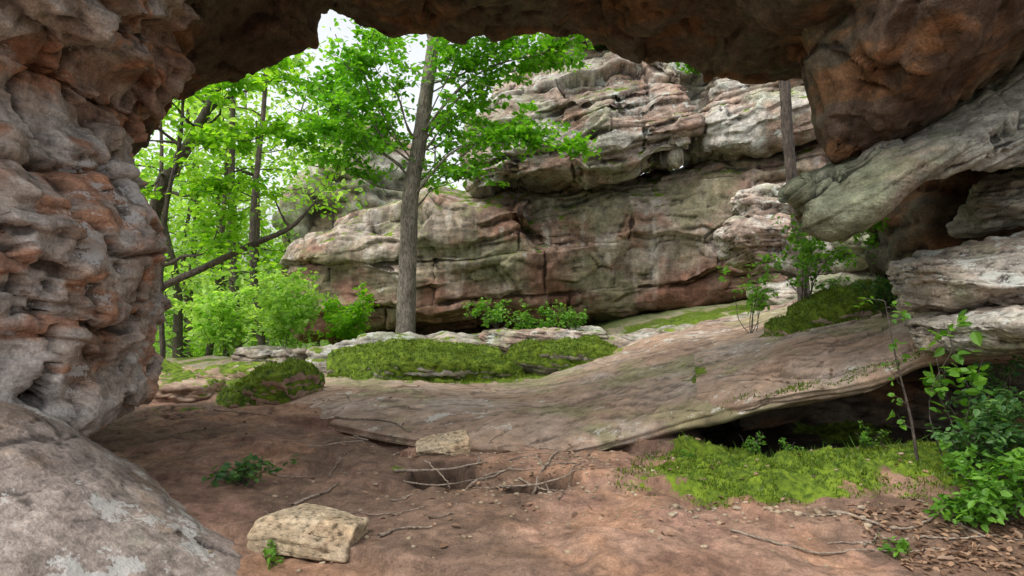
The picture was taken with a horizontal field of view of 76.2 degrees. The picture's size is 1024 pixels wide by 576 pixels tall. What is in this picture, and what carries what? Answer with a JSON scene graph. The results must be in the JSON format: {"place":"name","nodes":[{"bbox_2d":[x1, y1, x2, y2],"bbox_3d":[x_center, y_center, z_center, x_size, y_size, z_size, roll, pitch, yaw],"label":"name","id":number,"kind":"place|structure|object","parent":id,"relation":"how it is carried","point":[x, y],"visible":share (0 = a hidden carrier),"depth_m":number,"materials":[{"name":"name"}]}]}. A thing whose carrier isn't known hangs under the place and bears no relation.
{"place":"outdoors","nodes":[
{"label":"outdoors","id":0,"kind":"place"},
{"bbox_2d":[135,9,682,291],"label":"sky","id":1,"kind":"structure","parent":0,"point":[417,54],"materials":[{"name":"white"}]},
{"bbox_2d":[88,293,1023,575],"bbox_3d":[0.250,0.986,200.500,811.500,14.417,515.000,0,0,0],"label":"ground","id":2,"kind":"structure","parent":0,"point":[498,543],"depth_m":4.44,"materials":[{"name":"soil"}]},
{"bbox_2d":[0,401,242,575],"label":"foreground boulder","id":3,"kind":"object","parent":2,"relation":"on","point":[73,502],"visible":0.83,"depth_m":3.27,"materials":[{"name":"stone"}]},
{"bbox_2d":[150,100,205,358],"bbox_3d":[-6.431,-1.800,11.650,3.163,7.403,1.092,0,0,-6],"label":"slender tree","id":4,"kind":"object","parent":2,"relation":"on","point":[173,175],"visible":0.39,"depth_m":11.97,"materials":[{"name":"brown plant"}]},
{"bbox_2d":[132,405,224,419],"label":"flat rock","id":5,"kind":"object","parent":2,"relation":"on","point":[172,411],"visible":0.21,"depth_m":7.40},
{"bbox_2d":[160,359,203,375],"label":"flat rock","id":6,"kind":"object","parent":2,"relation":"on","point":[169,367],"visible":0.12,"depth_m":11.24,"materials":[{"name":"stone"}]},
{"bbox_2d":[154,377,228,403],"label":"flat rock","id":7,"kind":"object","parent":2,"relation":"on","point":[182,390],"visible":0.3,"depth_m":8.87,"materials":[{"name":"stone"}]},
{"bbox_2d":[167,271,278,356],"bbox_3d":[-6.979,0.648,14.979,2.266,2.049,2.811,0,0,31],"label":"understory sapling","id":8,"kind":"object","parent":2,"relation":"on","point":[226,330],"visible":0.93,"depth_m":14.99,"materials":[{"name":"green plant"}]},
{"bbox_2d":[140,51,311,266],"bbox_3d":[-6.406,-2.744,12.447,5.009,9.516,2.683,0,0,-16],"label":"maple tree","id":9,"kind":"object","parent":2,"relation":"on","point":[202,131],"visible":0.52,"depth_m":12.46,"materials":[{"name":"green plant"}]},
{"bbox_2d":[194,361,273,380],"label":"flat rock","id":10,"kind":"object","parent":2,"relation":"on","point":[230,371],"visible":0.21,"depth_m":10.53,"materials":[{"name":"stone"}]},
{"bbox_2d":[202,407,272,416],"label":"twig","id":11,"kind":"object","parent":2,"relation":"on","point":[235,411],"visible":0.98,"depth_m":7.22,"materials":[{"name":"wood"}]},
{"bbox_2d":[201,453,299,487],"bbox_3d":[-1.900,1.332,4.718,0.490,0.259,0.571,0,0,42],"label":"seedling plant","id":12,"kind":"object","parent":2,"relation":"on","point":[247,469],"visible":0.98,"depth_m":4.70,"materials":[{"name":"green plant"}]},
{"bbox_2d":[157,159,346,290],"bbox_3d":[-6.214,-0.756,13.098,5.660,3.859,1.645,0,0,0],"label":"leaning tree","id":13,"kind":"object","parent":2,"relation":"on","point":[173,281],"visible":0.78,"depth_m":13.02,"materials":[{"name":"green plant"}]},
{"bbox_2d":[104,376,426,478],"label":"fallen leaves","id":14,"kind":"object","parent":2,"relation":"on","point":[281,450],"visible":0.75,"depth_m":6.39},
{"bbox_2d":[231,345,307,362],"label":"flat rock","id":15,"kind":"object","parent":2,"relation":"on","point":[260,353],"visible":0.38,"depth_m":12.53,"materials":[{"name":"grey stone"}]},
{"bbox_2d":[216,358,325,407],"bbox_3d":[-3.196,1.388,8.592,1.340,0.942,0.997,0,0,0],"label":"mossy boulder","id":16,"kind":"object","parent":2,"relation":"on","point":[270,387],"visible":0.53,"depth_m":8.21,"materials":[{"name":"plant"}]},
{"bbox_2d":[261,540,284,570],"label":"seedling plant","id":17,"kind":"object","parent":2,"relation":"on","point":[271,551],"visible":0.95,"depth_m":3.63,"materials":[{"name":"green plant"}]},
{"bbox_2d":[236,267,331,348],"bbox_3d":[-5.055,0.541,14.504,2.071,2.008,2.382,0,0,-19],"label":"understory sapling","id":18,"kind":"object","parent":2,"relation":"on","point":[284,320],"visible":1,"depth_m":14.12,"materials":[{"name":"green plant"}]},
{"bbox_2d":[267,465,308,477],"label":"twig","id":19,"kind":"object","parent":2,"relation":"on","point":[274,473],"visible":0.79,"depth_m":4.96,"materials":[{"name":"wood"}]},
{"bbox_2d":[132,26,464,357],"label":"background forest","id":20,"kind":"object","parent":2,"relation":"on","point":[233,269],"visible":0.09,"depth_m":22.51,"materials":[{"name":"green plant"}]},
{"bbox_2d":[246,503,369,562],"bbox_3d":[-1.200,1.442,3.881,0.620,0.215,0.377,0,0,8],"label":"loose stone","id":21,"kind":"object","parent":2,"relation":"on","point":[334,535],"visible":0.95,"depth_m":3.75,"materials":[{"name":"beige stone"}]},
{"bbox_2d":[291,481,339,506],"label":"twig","id":22,"kind":"object","parent":2,"relation":"on","point":[304,499],"visible":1,"depth_m":4.56,"materials":[{"name":"wood"}]},
{"bbox_2d":[308,440,363,446],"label":"twig","id":23,"kind":"object","parent":2,"relation":"on","point":[336,443],"visible":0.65,"depth_m":5.64,"materials":[{"name":"wood"}]},
{"bbox_2d":[329,451,347,477],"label":"twig","id":24,"kind":"object","parent":2,"relation":"on","point":[330,475],"visible":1,"depth_m":5.25,"materials":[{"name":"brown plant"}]},
{"bbox_2d":[317,280,378,342],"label":"understory sapling","id":25,"kind":"object","parent":2,"relation":"on","point":[343,327],"visible":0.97,"depth_m":15.00,"materials":[{"name":"green plant"}]},
{"bbox_2d":[345,511,390,514],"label":"twig","id":26,"kind":"object","parent":2,"relation":"on","point":[369,514],"visible":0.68,"depth_m":4.31,"materials":[{"name":"wood"}]},
{"bbox_2d":[305,331,480,372],"bbox_3d":[-2.096,1.315,12.806,3.778,0.940,1.370,0,0,0],"label":"boulder","id":27,"kind":"object","parent":2,"relation":"on","point":[317,355],"visible":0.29,"depth_m":12.44,"materials":[{"name":"grey stone"}]},
{"bbox_2d":[377,525,431,536],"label":"twig","id":28,"kind":"object","parent":2,"relation":"on","point":[392,530],"visible":1,"depth_m":4.01,"materials":[{"name":"wood"}]},
{"bbox_2d":[400,447,416,457],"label":"loose stone","id":29,"kind":"object","parent":2,"relation":"on","point":[409,451],"visible":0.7,"depth_m":5.35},
{"bbox_2d":[390,489,427,500],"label":"twig","id":30,"kind":"object","parent":2,"relation":"on","point":[406,496],"visible":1,"depth_m":4.60,"materials":[{"name":"wood"}]},
{"bbox_2d":[391,505,429,515],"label":"twig","id":31,"kind":"object","parent":2,"relation":"on","point":[408,510],"visible":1,"depth_m":4.31,"materials":[{"name":"wood"}]},
{"bbox_2d":[326,339,503,377],"bbox_3d":[-1.688,1.399,11.183,3.178,1.012,1.746,0,0,0],"label":"mossy boulder","id":32,"kind":"object","parent":2,"relation":"on","point":[349,367],"visible":0.31,"depth_m":11.06,"materials":[{"name":"plant"}]},
{"bbox_2d":[217,334,616,398],"bbox_3d":[-1.483,1.141,10.593,6.089,0.738,3.072,0,0,-26],"label":"moss patch","id":33,"kind":"object","parent":2,"relation":"on","point":[449,349],"visible":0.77,"depth_m":10.48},
{"bbox_2d":[243,18,601,332],"bbox_3d":[-1.757,-4.444,13.662,7.430,12.118,3.974,0,0,0],"label":"oak tree","id":34,"kind":"object","parent":2,"relation":"on","point":[343,94],"visible":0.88,"depth_m":13.60,"materials":[{"name":"green plant"}]},
{"bbox_2d":[424,460,449,488],"bbox_3d":[-0.560,1.426,5.027,0.059,0.106,0.486,0,0,-31],"label":"exposed root","id":35,"kind":"object","parent":2,"relation":"on","point":[438,472],"visible":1,"depth_m":5.07,"materials":[{"name":"brown plant"}]},
{"bbox_2d":[394,461,487,471],"bbox_3d":[-0.551,1.402,5.117,0.734,0.064,0.045,0,0,-9],"label":"exposed root","id":36,"kind":"object","parent":2,"relation":"on","point":[415,470],"visible":1,"depth_m":5.11,"materials":[{"name":"brown plant"}]},
{"bbox_2d":[415,430,470,455],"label":"loose stone","id":37,"kind":"object","parent":2,"relation":"on","point":[454,443],"visible":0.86,"depth_m":5.37,"materials":[{"name":"beige stone"}]},
{"bbox_2d":[403,477,482,485],"bbox_3d":[-0.526,1.469,4.954,0.616,0.046,0.077,0,0,-1],"label":"exposed root","id":38,"kind":"object","parent":2,"relation":"on","point":[436,484],"visible":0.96,"depth_m":4.94,"materials":[{"name":"brown plant"}]},
{"bbox_2d":[465,467,510,489],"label":"twig","id":39,"kind":"object","parent":2,"relation":"on","point":[484,478],"visible":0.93,"depth_m":4.96,"materials":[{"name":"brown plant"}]},
{"bbox_2d":[423,451,593,490],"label":"fallen leaves","id":40,"kind":"object","parent":2,"relation":"on","point":[501,489],"visible":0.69,"depth_m":4.92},
{"bbox_2d":[484,468,537,476],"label":"twig","id":41,"kind":"object","parent":2,"relation":"on","point":[502,470],"visible":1,"depth_m":5.02,"materials":[{"name":"wood"}]},
{"bbox_2d":[0,0,1023,436],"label":"natural rock arch","id":42,"kind":"structure","parent":2,"relation":"on","point":[90,90],"depth_m":4.82,"materials":[{"name":"stone"}]},
{"bbox_2d":[778,60,1023,242],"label":"leaning rock slab","id":43,"kind":"structure","parent":42,"relation":"attached to","point":[981,129],"depth_m":4.93,"materials":[{"name":"grey stone"}]},
{"bbox_2d":[518,477,557,490],"bbox_3d":[0.189,1.446,4.794,0.034,0.046,0.469,0,0,-36],"label":"exposed root","id":44,"kind":"object","parent":2,"relation":"on","point":[520,478],"visible":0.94,"depth_m":4.81,"materials":[{"name":"brown plant"}]},
{"bbox_2d":[498,468,580,487],"bbox_3d":[0.209,1.402,4.803,0.619,0.135,0.095,0,0,-2],"label":"exposed root","id":45,"kind":"object","parent":2,"relation":"on","point":[504,486],"visible":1,"depth_m":4.78,"materials":[{"name":"brown plant"}]},
{"bbox_2d":[536,455,548,489],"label":"twig","id":46,"kind":"object","parent":2,"relation":"on","point":[540,461],"visible":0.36,"depth_m":5.07,"materials":[{"name":"wood"}]},
{"bbox_2d":[479,325,608,353],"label":"boulder","id":47,"kind":"object","parent":2,"relation":"on","point":[503,339],"visible":0.4,"depth_m":12.19,"materials":[{"name":"stone"}]},
{"bbox_2d":[462,297,530,328],"bbox_3d":[-0.395,0.504,12.914,1.514,0.677,1.035,0,0,-35],"label":"shrub","id":48,"kind":"object","parent":47,"relation":"on","point":[496,315],"visible":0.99,"depth_m":12.86,"materials":[{"name":"green plant"}]},
{"bbox_2d":[552,299,588,329],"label":"shrub","id":49,"kind":"object","parent":47,"relation":"on","point":[575,322],"visible":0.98,"depth_m":12.66,"materials":[{"name":"green plant"}]},
{"bbox_2d":[531,450,558,493],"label":"twig","id":50,"kind":"object","parent":2,"relation":"on","point":[541,470],"visible":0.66,"depth_m":4.98,"materials":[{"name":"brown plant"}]},
{"bbox_2d":[512,299,583,329],"bbox_3d":[0.699,0.877,13.342,1.451,1.330,1.116,0,0,24],"label":"shrub","id":51,"kind":"object","parent":2,"relation":"on","point":[546,324],"visible":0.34,"depth_m":13.35,"materials":[{"name":"green plant"}]},
{"bbox_2d":[537,447,562,451],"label":"twig","id":52,"kind":"object","parent":2,"relation":"on","point":[548,448],"visible":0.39,"depth_m":5.40,"materials":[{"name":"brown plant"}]},
{"bbox_2d":[279,33,828,344],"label":"rock cliff","id":53,"kind":"structure","parent":2,"relation":"on","point":[613,232],"depth_m":17.68,"materials":[{"name":"stone"}]},
{"bbox_2d":[272,121,429,260],"bbox_3d":[-6.955,-3.236,30.891,7.322,9.922,6.840,0,0,0],"label":"distant rock outcrop","id":54,"kind":"object","parent":53,"relation":"on","point":[314,221],"visible":0.22,"depth_m":28.28,"materials":[{"name":"stone"}]},
{"bbox_2d":[536,32,604,51],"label":"cliff top shrub","id":55,"kind":"object","parent":53,"relation":"on","point":[594,47],"visible":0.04,"depth_m":18.24,"materials":[{"name":"green plant"}]},
{"bbox_2d":[671,62,699,77],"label":"cliff top shrub","id":56,"kind":"object","parent":53,"relation":"on","point":[692,70],"visible":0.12,"depth_m":17.58,"materials":[{"name":"green plant"}]},
{"bbox_2d":[502,335,617,375],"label":"mossy boulder","id":57,"kind":"object","parent":2,"relation":"on","point":[570,358],"visible":0.56,"depth_m":10.42,"materials":[{"name":"plant"}]},
{"bbox_2d":[568,460,584,486],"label":"twig","id":58,"kind":"object","parent":2,"relation":"on","point":[570,470],"visible":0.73,"depth_m":4.90,"materials":[{"name":"wood"}]},
{"bbox_2d":[208,352,954,571],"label":"pebbles","id":59,"kind":"object","parent":2,"relation":"on","point":[817,511],"visible":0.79,"depth_m":4.25,"materials":[{"name":"beige stone"}]},
{"bbox_2d":[605,324,692,347],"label":"flat rock","id":60,"kind":"object","parent":2,"relation":"on","point":[620,340],"visible":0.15,"depth_m":12.11,"materials":[{"name":"grey stone"}]},
{"bbox_2d":[307,361,993,562],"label":"fallen leaves","id":61,"kind":"object","parent":2,"relation":"on","point":[689,508],"visible":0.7,"depth_m":4.37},
{"bbox_2d":[284,305,1022,453],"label":"sloping rock slab","id":62,"kind":"structure","parent":2,"relation":"on","point":[644,388],"depth_m":7.21,"materials":[{"name":"stone"}]},
{"bbox_2d":[334,416,411,431],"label":"twig","id":63,"kind":"object","parent":62,"relation":"on","point":[369,419],"visible":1,"depth_m":6.90,"materials":[{"name":"wood"}]},
{"bbox_2d":[373,350,527,381],"bbox_3d":[-0.954,1.359,10.594,2.538,0.765,1.245,0,0,0],"label":"mossy boulder","id":64,"kind":"object","parent":62,"relation":"on","point":[456,369],"visible":0.52,"depth_m":10.12,"materials":[{"name":"plant"}]},
{"bbox_2d":[778,79,809,300],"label":"thin tree","id":65,"kind":"object","parent":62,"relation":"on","point":[787,133],"visible":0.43,"depth_m":10.63,"materials":[{"name":"brown plant"}]},
{"bbox_2d":[786,281,895,324],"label":"mossy boulder","id":66,"kind":"object","parent":62,"relation":"on","point":[849,313],"visible":0.29,"depth_m":7.49,"materials":[{"name":"plant"}]},
{"bbox_2d":[761,214,860,298],"bbox_3d":[3.774,-0.395,8.084,1.235,1.145,1.755,0,0,0],"label":"sapling","id":67,"kind":"object","parent":66,"relation":"on","point":[807,249],"visible":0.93,"depth_m":8.06,"materials":[{"name":"green plant"}]},
{"bbox_2d":[854,218,890,283],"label":"sapling","id":68,"kind":"object","parent":66,"relation":"on","point":[871,241],"visible":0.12,"depth_m":7.56,"materials":[{"name":"green plant"}]},
{"bbox_2d":[694,304,1023,411],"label":"rock slab","id":69,"kind":"object","parent":62,"relation":"on","point":[729,370],"visible":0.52,"depth_m":6.23,"materials":[{"name":"stone"}]},
{"bbox_2d":[717,254,778,333],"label":"sapling","id":70,"kind":"object","parent":69,"relation":"on","point":[755,296],"visible":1,"depth_m":8.93,"materials":[{"name":"green plant"}]},
{"bbox_2d":[764,313,815,336],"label":"mossy boulder","id":71,"kind":"object","parent":69,"relation":"on","point":[778,331],"visible":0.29,"depth_m":7.67,"materials":[{"name":"plant"}]},
{"bbox_2d":[758,278,892,337],"bbox_3d":[3.840,0.239,7.949,1.660,0.764,1.439,0,0,0],"label":"moss patch","id":72,"kind":"object","parent":69,"relation":"on","point":[834,295],"visible":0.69,"depth_m":7.71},
{"bbox_2d":[851,272,897,316],"bbox_3d":[4.031,0.071,7.050,0.706,0.488,0.632,0,0,0],"label":"shrub","id":73,"kind":"object","parent":69,"relation":"on","point":[878,292],"visible":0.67,"depth_m":7.00,"materials":[{"name":"green plant"}]},
{"bbox_2d":[904,304,1023,356],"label":"boulder","id":74,"kind":"object","parent":62,"relation":"on","point":[1000,328],"visible":0.88,"depth_m":4.76,"materials":[{"name":"grey stone"}]},
{"bbox_2d":[886,230,1023,312],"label":"boulder","id":75,"kind":"object","parent":74,"relation":"on","point":[970,274],"visible":1,"depth_m":5.08,"materials":[{"name":"grey stone"}]},
{"bbox_2d":[946,167,1023,238],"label":"boulder","id":76,"kind":"object","parent":75,"relation":"on","point":[994,202],"visible":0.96,"depth_m":5.53,"materials":[{"name":"grey stone"}]},
{"bbox_2d":[677,446,694,456],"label":"fern tuft","id":77,"kind":"object","parent":2,"relation":"on","point":[690,454],"visible":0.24,"depth_m":5.50,"materials":[{"name":"green plant"}]},
{"bbox_2d":[685,310,763,328],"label":"flat rock","id":78,"kind":"object","parent":2,"relation":"on","point":[730,318],"visible":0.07,"depth_m":12.07,"materials":[{"name":"stone"}]},
{"bbox_2d":[739,431,765,452],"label":"fern tuft","id":79,"kind":"object","parent":2,"relation":"on","point":[753,442],"visible":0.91,"depth_m":5.62,"materials":[{"name":"green plant"}]},
{"bbox_2d":[762,299,796,312],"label":"flat rock","id":80,"kind":"object","parent":2,"relation":"on","point":[773,307],"visible":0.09,"depth_m":11.66,"materials":[{"name":"stone"}]},
{"bbox_2d":[641,277,943,474],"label":"grass tufts","id":81,"kind":"object","parent":2,"relation":"on","point":[810,445],"visible":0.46,"depth_m":5.17,"materials":[{"name":"green plant"}]},
{"bbox_2d":[778,437,808,450],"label":"fern tuft","id":82,"kind":"object","parent":2,"relation":"on","point":[784,444],"visible":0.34,"depth_m":5.63,"materials":[{"name":"green plant"}]},
{"bbox_2d":[746,267,877,308],"bbox_3d":[6.726,0.101,13.222,3.457,1.452,2.170,0,0,0],"label":"boulder","id":83,"kind":"object","parent":2,"relation":"on","point":[788,293],"visible":0.17,"depth_m":12.58,"materials":[{"name":"grey stone"}]},
{"bbox_2d":[713,213,835,277],"bbox_3d":[6.092,-0.863,13.814,3.284,1.479,2.221,0,0,0],"label":"boulder","id":84,"kind":"object","parent":83,"relation":"on","point":[743,242],"visible":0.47,"depth_m":13.26,"materials":[{"name":"stone"}]},
{"bbox_2d":[730,183,789,217],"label":"boulder","id":85,"kind":"object","parent":84,"relation":"on","point":[761,199],"visible":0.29,"depth_m":13.84,"materials":[{"name":"stone"}]},
{"bbox_2d":[828,229,869,273],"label":"boulder","id":86,"kind":"object","parent":83,"relation":"on","point":[859,251],"visible":0.02,"depth_m":12.25,"materials":[{"name":"grey stone"}]},
{"bbox_2d":[730,529,894,553],"bbox_3d":[1.737,1.476,3.757,0.910,0.087,0.140,0,0,9],"label":"twig","id":87,"kind":"object","parent":2,"relation":"on","point":[761,538],"visible":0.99,"depth_m":3.74,"materials":[{"name":"wood"}]},
{"bbox_2d":[788,510,836,515],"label":"twig","id":88,"kind":"object","parent":2,"relation":"on","point":[815,514],"visible":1,"depth_m":4.09,"materials":[{"name":"wood"}]},
{"bbox_2d":[613,344,1023,509],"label":"moss patch","id":89,"kind":"object","parent":2,"relation":"on","point":[668,464],"visible":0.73,"depth_m":4.73,"materials":[{"name":"plant"}]},
{"bbox_2d":[827,541,871,543],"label":"twig","id":90,"kind":"object","parent":2,"relation":"on","point":[861,542],"visible":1,"depth_m":3.80,"materials":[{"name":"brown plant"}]},
{"bbox_2d":[863,527,880,546],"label":"twig","id":91,"kind":"object","parent":2,"relation":"on","point":[865,544],"visible":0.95,"depth_m":3.83,"materials":[{"name":"wood"}]},
{"bbox_2d":[724,364,1023,432],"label":"boulder","id":92,"kind":"object","parent":2,"relation":"on","point":[875,406],"visible":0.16,"depth_m":8.03,"materials":[{"name":"stone"}]},
{"bbox_2d":[856,420,891,447],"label":"fern tuft","id":93,"kind":"object","parent":2,"relation":"on","point":[865,438],"visible":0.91,"depth_m":5.28,"materials":[{"name":"green plant"}]},
{"bbox_2d":[828,509,941,529],"bbox_3d":[2.345,1.428,4.027,0.715,0.077,0.176,0,0,0],"label":"twig","id":94,"kind":"object","parent":2,"relation":"on","point":[874,522],"visible":0.85,"depth_m":4.00,"materials":[{"name":"wood"}]},
{"bbox_2d":[853,296,918,460],"bbox_3d":[2.794,0.669,4.771,0.337,1.218,0.574,0,0,0],"label":"slim sapling","id":95,"kind":"object","parent":2,"relation":"on","point":[905,315],"visible":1,"depth_m":4.74,"materials":[{"name":"green plant"}]},
{"bbox_2d":[874,533,911,558],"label":"seedling plant","id":96,"kind":"object","parent":2,"relation":"on","point":[903,547],"visible":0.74,"depth_m":3.75,"materials":[{"name":"green plant"}]},
{"bbox_2d":[908,547,942,552],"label":"twig","id":97,"kind":"object","parent":2,"relation":"on","point":[938,548],"visible":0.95,"depth_m":3.71,"materials":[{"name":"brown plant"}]},
{"bbox_2d":[847,502,1023,575],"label":"leaf litter","id":98,"kind":"object","parent":2,"relation":"on","point":[965,552],"visible":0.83,"depth_m":3.76,"materials":[{"name":"brown plant"}]},
{"bbox_2d":[881,534,1000,540],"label":"twig","id":99,"kind":"object","parent":2,"relation":"on","point":[907,538],"visible":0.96,"depth_m":3.81,"materials":[{"name":"wood"}]},
{"bbox_2d":[864,169,1023,389],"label":"boulder","id":100,"kind":"object","parent":2,"relation":"on","point":[921,216],"visible":0.11,"depth_m":6.67,"materials":[{"name":"stone"}]},
{"bbox_2d":[926,502,976,531],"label":"twig","id":101,"kind":"object","parent":2,"relation":"on","point":[958,523],"visible":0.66,"depth_m":3.94,"materials":[{"name":"wood"}]},
{"bbox_2d":[919,309,1000,456],"bbox_3d":[3.189,0.739,4.672,0.472,1.172,0.430,0,0,23],"label":"bush seedling","id":102,"kind":"object","parent":2,"relation":"on","point":[979,381],"visible":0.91,"depth_m":4.69,"materials":[{"name":"green plant"}]},
{"bbox_2d":[922,484,1007,532],"bbox_3d":[2.734,1.324,3.932,0.538,0.287,0.330,0,0,-21],"label":"undergrowth shrub","id":103,"kind":"object","parent":2,"relation":"on","point":[979,507],"visible":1,"depth_m":3.90,"materials":[{"name":"green plant"}]},
{"bbox_2d":[950,518,990,538],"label":"twig","id":104,"kind":"object","parent":2,"relation":"on","point":[972,530],"visible":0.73,"depth_m":3.88,"materials":[{"name":"wood"}]},
{"bbox_2d":[925,412,1023,470],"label":"undergrowth shrub","id":105,"kind":"object","parent":2,"relation":"on","point":[952,437],"visible":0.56,"depth_m":4.39,"materials":[{"name":"green plant"}]},
{"bbox_2d":[931,439,1023,522],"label":"undergrowth shrub","id":106,"kind":"object","parent":2,"relation":"on","point":[980,480],"visible":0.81,"depth_m":4.05,"materials":[{"name":"green plant"}]},
{"bbox_2d":[935,355,1023,444],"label":"undergrowth shrub","id":107,"kind":"object","parent":2,"relation":"on","point":[1009,369],"visible":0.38,"depth_m":5.01,"materials":[{"name":"green plant"}]},
{"bbox_2d":[953,387,1023,480],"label":"undergrowth shrub","id":108,"kind":"object","parent":2,"relation":"on","point":[1013,404],"visible":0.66,"depth_m":4.35,"materials":[{"name":"green plant"}]},
{"bbox_2d":[1001,460,1023,500],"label":"undergrowth shrub","id":109,"kind":"object","parent":2,"relation":"on","point":[1020,473],"visible":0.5,"depth_m":3.97,"materials":[{"name":"green plant"}]}
]}

